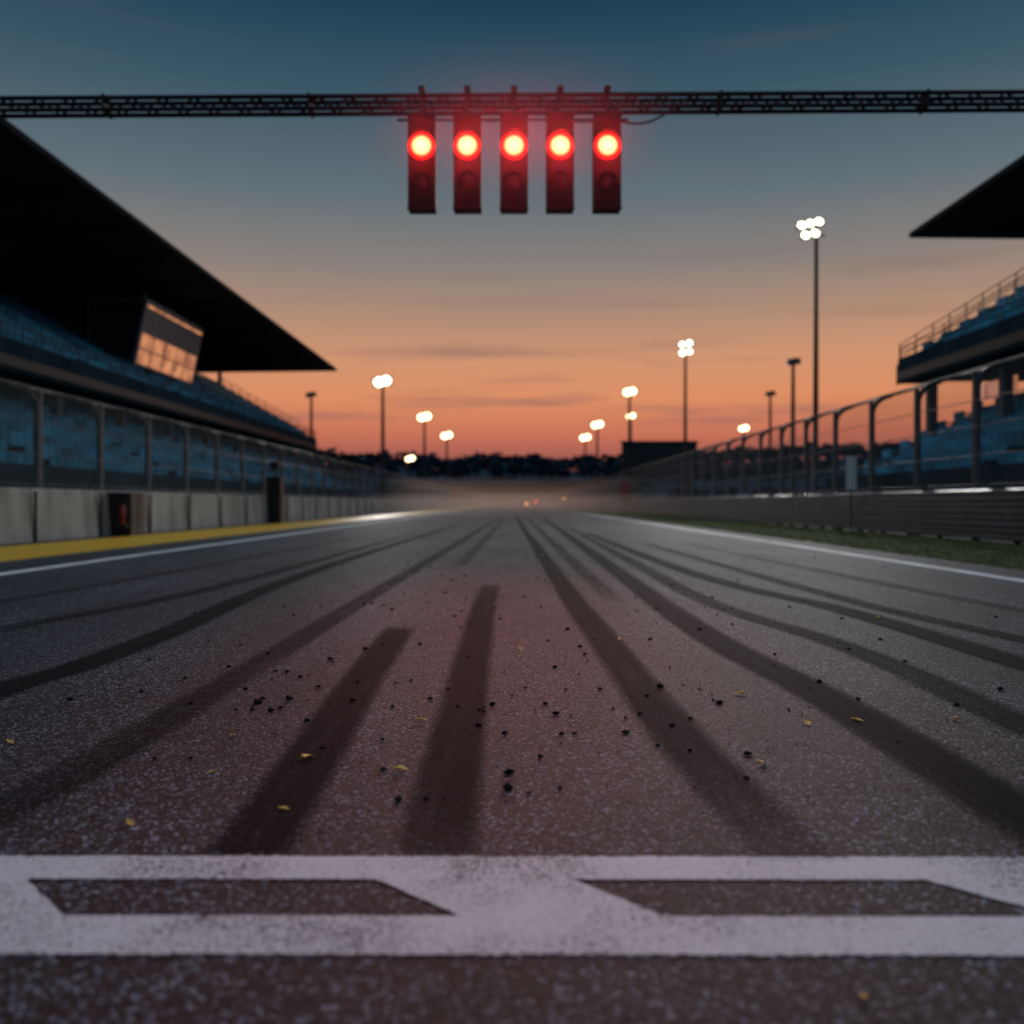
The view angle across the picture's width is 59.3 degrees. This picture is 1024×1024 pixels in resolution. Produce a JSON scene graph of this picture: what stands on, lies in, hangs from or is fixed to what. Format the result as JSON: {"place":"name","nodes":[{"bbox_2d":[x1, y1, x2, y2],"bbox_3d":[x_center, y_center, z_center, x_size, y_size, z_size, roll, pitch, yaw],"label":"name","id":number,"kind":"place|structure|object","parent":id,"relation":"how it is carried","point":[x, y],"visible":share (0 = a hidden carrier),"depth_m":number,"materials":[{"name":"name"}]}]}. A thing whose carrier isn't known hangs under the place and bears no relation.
{"place":"outdoors","nodes":[
{"label":"outdoors","id":0,"kind":"place"},
{"bbox_2d":[0,505,1023,1023],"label":"road","id":1,"kind":"structure","parent":0,"point":[584,811],"depth_m":3.52,"materials":[{"name":"grey asphalt"}]},
{"bbox_2d":[116,500,128,535],"bbox_3d":[-11.654,0.180,26.960,0.293,1.100,0.275,0,1,0],"label":"fire extinguisher","id":2,"kind":"object","parent":1,"relation":"on","point":[122,514],"visible":0.99,"depth_m":26.89,"materials":[{"name":"red paint"}]},
{"bbox_2d":[107,492,145,535],"bbox_3d":[-11.838,0.064,27.642,0.740,1.320,1.080,0,1,0],"label":"equipment cabinet","id":3,"kind":"object","parent":1,"relation":"on","point":[134,502],"visible":0.98,"depth_m":27.15,"materials":[{"name":"black metal"}]},
{"bbox_2d":[0,487,487,544],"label":"concrete barrier","id":4,"kind":"object","parent":1,"relation":"on","point":[29,515],"visible":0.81,"depth_m":31.33,"materials":[{"name":"concrete"}]},
{"bbox_2d":[0,506,489,575],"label":"edge line","id":5,"kind":"object","parent":1,"relation":"on","point":[49,567],"visible":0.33,"depth_m":17.78,"materials":[{"name":"white paint"}]},
{"bbox_2d":[0,505,492,561],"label":"yellow line","id":6,"kind":"object","parent":1,"relation":"on","point":[10,553],"visible":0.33,"depth_m":25.30,"materials":[{"name":"paint"}]},
{"bbox_2d":[266,462,283,522],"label":"signal cabinet","id":7,"kind":"object","parent":1,"relation":"on","point":[275,489],"visible":0.94,"depth_m":44.54,"materials":[{"name":"black metal"}]},
{"bbox_2d":[450,486,461,495],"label":"marker board","id":8,"kind":"object","parent":1,"relation":"on","point":[455,490],"visible":0.94,"depth_m":174.98,"materials":[{"name":"grey paint"}]},
{"bbox_2d":[7,608,959,998],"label":"fallen leaves","id":9,"kind":"object","parent":1,"relation":"on","point":[807,722],"visible":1,"depth_m":3.51,"materials":[{"name":"yellow plant"}]},
{"bbox_2d":[0,855,1023,956],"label":"start line","id":10,"kind":"object","parent":1,"relation":"on","point":[525,909],"visible":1,"depth_m":2.16,"materials":[{"name":"white paint"}]},
{"bbox_2d":[0,521,1023,850],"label":"tyre mark","id":11,"kind":"object","parent":1,"relation":"on","point":[950,767],"visible":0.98,"depth_m":4.49,"materials":[{"name":"black rubber"}]},
{"bbox_2d":[0,88,1023,124],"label":"light gantry","id":12,"kind":"object","parent":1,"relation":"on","point":[530,106],"visible":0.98,"depth_m":14.42,"materials":[{"name":"metal"}]},
{"bbox_2d":[407,86,436,213],"bbox_3d":[-1.444,-5.812,14.498,0.468,1.944,0.480,0,1,0],"label":"start light","id":13,"kind":"object","parent":12,"relation":"hanging from","point":[422,163],"visible":0.99,"depth_m":14.38,"materials":[{"name":"paint"}]},
{"bbox_2d":[453,86,481,213],"bbox_3d":[-0.714,-5.812,14.495,0.468,1.944,0.480,0,1,0],"label":"start light","id":14,"kind":"object","parent":12,"relation":"hanging from","point":[467,164],"visible":1,"depth_m":14.38,"materials":[{"name":"paint"}]},
{"bbox_2d":[499,86,528,213],"bbox_3d":[0.032,-5.812,14.493,0.468,1.944,0.480,0,1,0],"label":"start light","id":15,"kind":"object","parent":12,"relation":"hanging from","point":[513,165],"visible":1,"depth_m":14.38,"materials":[{"name":"paint"}]},
{"bbox_2d":[545,85,574,213],"bbox_3d":[0.770,-5.812,14.490,0.468,1.944,0.480,0,1,0],"label":"start light","id":16,"kind":"object","parent":12,"relation":"hanging from","point":[560,165],"visible":0.99,"depth_m":14.38,"materials":[{"name":"paint"}]},
{"bbox_2d":[592,85,621,213],"bbox_3d":[1.525,-5.812,14.488,0.468,1.944,0.480,0,1,0],"label":"start light","id":17,"kind":"object","parent":12,"relation":"hanging from","point":[606,163],"visible":0.98,"depth_m":14.38,"materials":[{"name":"paint"}]},
{"bbox_2d":[25,548,1008,834],"bbox_3d":[0.133,0.872,11.336,12.411,0.023,17.261,0,1,0],"label":"rubber debris","id":18,"kind":"object","parent":1,"relation":"on","point":[505,786],"visible":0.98,"depth_m":4.44,"materials":[{"name":"black rubber"}]},
{"bbox_2d":[531,505,1023,581],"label":"edge line","id":19,"kind":"object","parent":1,"relation":"on","point":[954,570],"visible":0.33,"depth_m":16.48,"materials":[{"name":"white paint"}]},
{"bbox_2d":[0,0,1023,470],"label":"sky","id":20,"kind":"structure","parent":0,"point":[517,334],"materials":[{"name":"orange"}]},
{"bbox_2d":[318,456,862,498],"bbox_3d":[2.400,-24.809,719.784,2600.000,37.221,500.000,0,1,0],"label":"hill","id":21,"kind":"structure","parent":0,"point":[484,476],"depth_m":593.91,"materials":[{"name":"black"}]},
{"bbox_2d":[534,505,1023,570],"bbox_3d":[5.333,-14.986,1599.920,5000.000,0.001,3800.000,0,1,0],"label":"ground","id":22,"kind":"structure","parent":0,"point":[988,540],"depth_m":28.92,"materials":[{"name":"green plant"}]},
{"bbox_2d":[0,119,355,497],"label":"grandstand","id":23,"kind":"object","parent":22,"relation":"on","point":[105,298],"visible":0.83,"depth_m":48.12,"materials":[{"name":"concrete"}]},
{"bbox_2d":[0,378,485,501],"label":"catch fence","id":24,"kind":"object","parent":22,"relation":"on","point":[36,398],"visible":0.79,"depth_m":32.81,"materials":[{"name":"metal"}]},
{"bbox_2d":[305,392,316,455],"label":"floodlight","id":25,"kind":"object","parent":22,"relation":"on","point":[310,395],"visible":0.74,"depth_m":94.85,"materials":[{"name":"metal"}]},
{"bbox_2d":[372,376,392,498],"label":"floodlight","id":26,"kind":"object","parent":22,"relation":"on","point":[382,381],"visible":0.8,"depth_m":140.71,"materials":[{"name":"metal"}]},
{"bbox_2d":[405,456,415,499],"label":"floodlight","id":27,"kind":"object","parent":22,"relation":"on","point":[410,458],"visible":0.69,"depth_m":214.78,"materials":[{"name":"metal"}]},
{"bbox_2d":[417,413,431,498],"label":"floodlight","id":28,"kind":"object","parent":22,"relation":"on","point":[424,417],"visible":0.77,"depth_m":198.66,"materials":[{"name":"metal"}]},
{"bbox_2d":[440,432,453,500],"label":"floodlight","id":29,"kind":"object","parent":22,"relation":"on","point":[446,435],"visible":0.73,"depth_m":254.67,"materials":[{"name":"metal"}]},
{"bbox_2d":[389,483,650,504],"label":"barrier","id":30,"kind":"structure","parent":22,"relation":"on","point":[511,493],"depth_m":399.90,"materials":[{"name":"metal"}]},
{"bbox_2d":[579,434,591,500],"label":"floodlight","id":31,"kind":"object","parent":22,"relation":"on","point":[585,437],"visible":0.77,"depth_m":262.53,"materials":[{"name":"metal"}]},
{"bbox_2d":[275,442,913,498],"bbox_3d":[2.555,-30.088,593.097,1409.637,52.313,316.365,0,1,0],"label":"treeline","id":32,"kind":"object","parent":22,"relation":"on","point":[499,465],"visible":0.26,"depth_m":609.88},
{"bbox_2d":[591,421,603,499],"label":"floodlight","id":33,"kind":"object","parent":22,"relation":"on","point":[597,424],"visible":0.78,"depth_m":218.53,"materials":[{"name":"metal"}]},
{"bbox_2d":[621,481,630,512],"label":"marker board","id":34,"kind":"object","parent":22,"relation":"on","point":[625,491],"visible":1,"depth_m":91.92,"materials":[{"name":"red paint"}]},
{"bbox_2d":[622,388,636,440],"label":"floodlight","id":35,"kind":"object","parent":22,"relation":"on","point":[629,392],"visible":0.66,"depth_m":154.57,"materials":[{"name":"metal"}]},
{"bbox_2d":[625,413,635,499],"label":"floodlight","id":36,"kind":"object","parent":22,"relation":"on","point":[633,415],"visible":0.4,"depth_m":157.66,"materials":[{"name":"metal"}]},
{"bbox_2d":[620,441,697,498],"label":"scoreboard","id":37,"kind":"object","parent":22,"relation":"on","point":[635,454],"visible":0.54,"depth_m":149.28,"materials":[{"name":"metal"}]},
{"bbox_2d":[679,340,692,497],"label":"floodlight","id":38,"kind":"object","parent":22,"relation":"on","point":[685,352],"visible":0.84,"depth_m":107.68,"materials":[{"name":"metal"}]},
{"bbox_2d":[737,425,749,435],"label":"floodlight","id":39,"kind":"object","parent":22,"relation":"on","point":[743,428],"visible":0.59,"depth_m":149.46,"materials":[{"name":"metal"}]},
{"bbox_2d":[765,391,775,494],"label":"floodlight","id":40,"kind":"object","parent":22,"relation":"on","point":[771,393],"visible":0.84,"depth_m":99.71,"materials":[{"name":"metal"}]},
{"bbox_2d":[542,488,1023,543],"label":"guardrail","id":41,"kind":"object","parent":22,"relation":"on","point":[989,514],"visible":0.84,"depth_m":30.29,"materials":[{"name":"metal"}]},
{"bbox_2d":[543,354,1023,539],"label":"catch fence","id":42,"kind":"object","parent":22,"relation":"on","point":[977,380],"visible":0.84,"depth_m":32.90,"materials":[{"name":"metal"}]},
{"bbox_2d":[785,358,800,494],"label":"floodlight","id":43,"kind":"object","parent":22,"relation":"on","point":[793,362],"visible":0.77,"depth_m":72.71,"materials":[{"name":"metal"}]},
{"bbox_2d":[796,218,824,493],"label":"floodlight","id":44,"kind":"object","parent":22,"relation":"on","point":[815,223],"visible":0.88,"depth_m":62.68,"materials":[{"name":"metal"}]},
{"bbox_2d":[846,456,856,530],"bbox_3d":[12.057,-0.645,31.985,0.380,2.650,0.120,0,1,0],"label":"marker board","id":45,"kind":"object","parent":22,"relation":"on","point":[851,473],"visible":0.94,"depth_m":31.92,"materials":[{"name":"metal"}]},
{"bbox_2d":[825,155,1023,493],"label":"grandstand","id":46,"kind":"object","parent":22,"relation":"on","point":[991,207],"visible":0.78,"depth_m":37.89,"materials":[{"name":"concrete"}]},
{"bbox_2d":[981,375,1017,400],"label":"concourse window","id":47,"kind":"structure","parent":46,"relation":"in","point":[1015,384],"depth_m":41.36,"materials":[{"name":"orange glass"}]}
]}

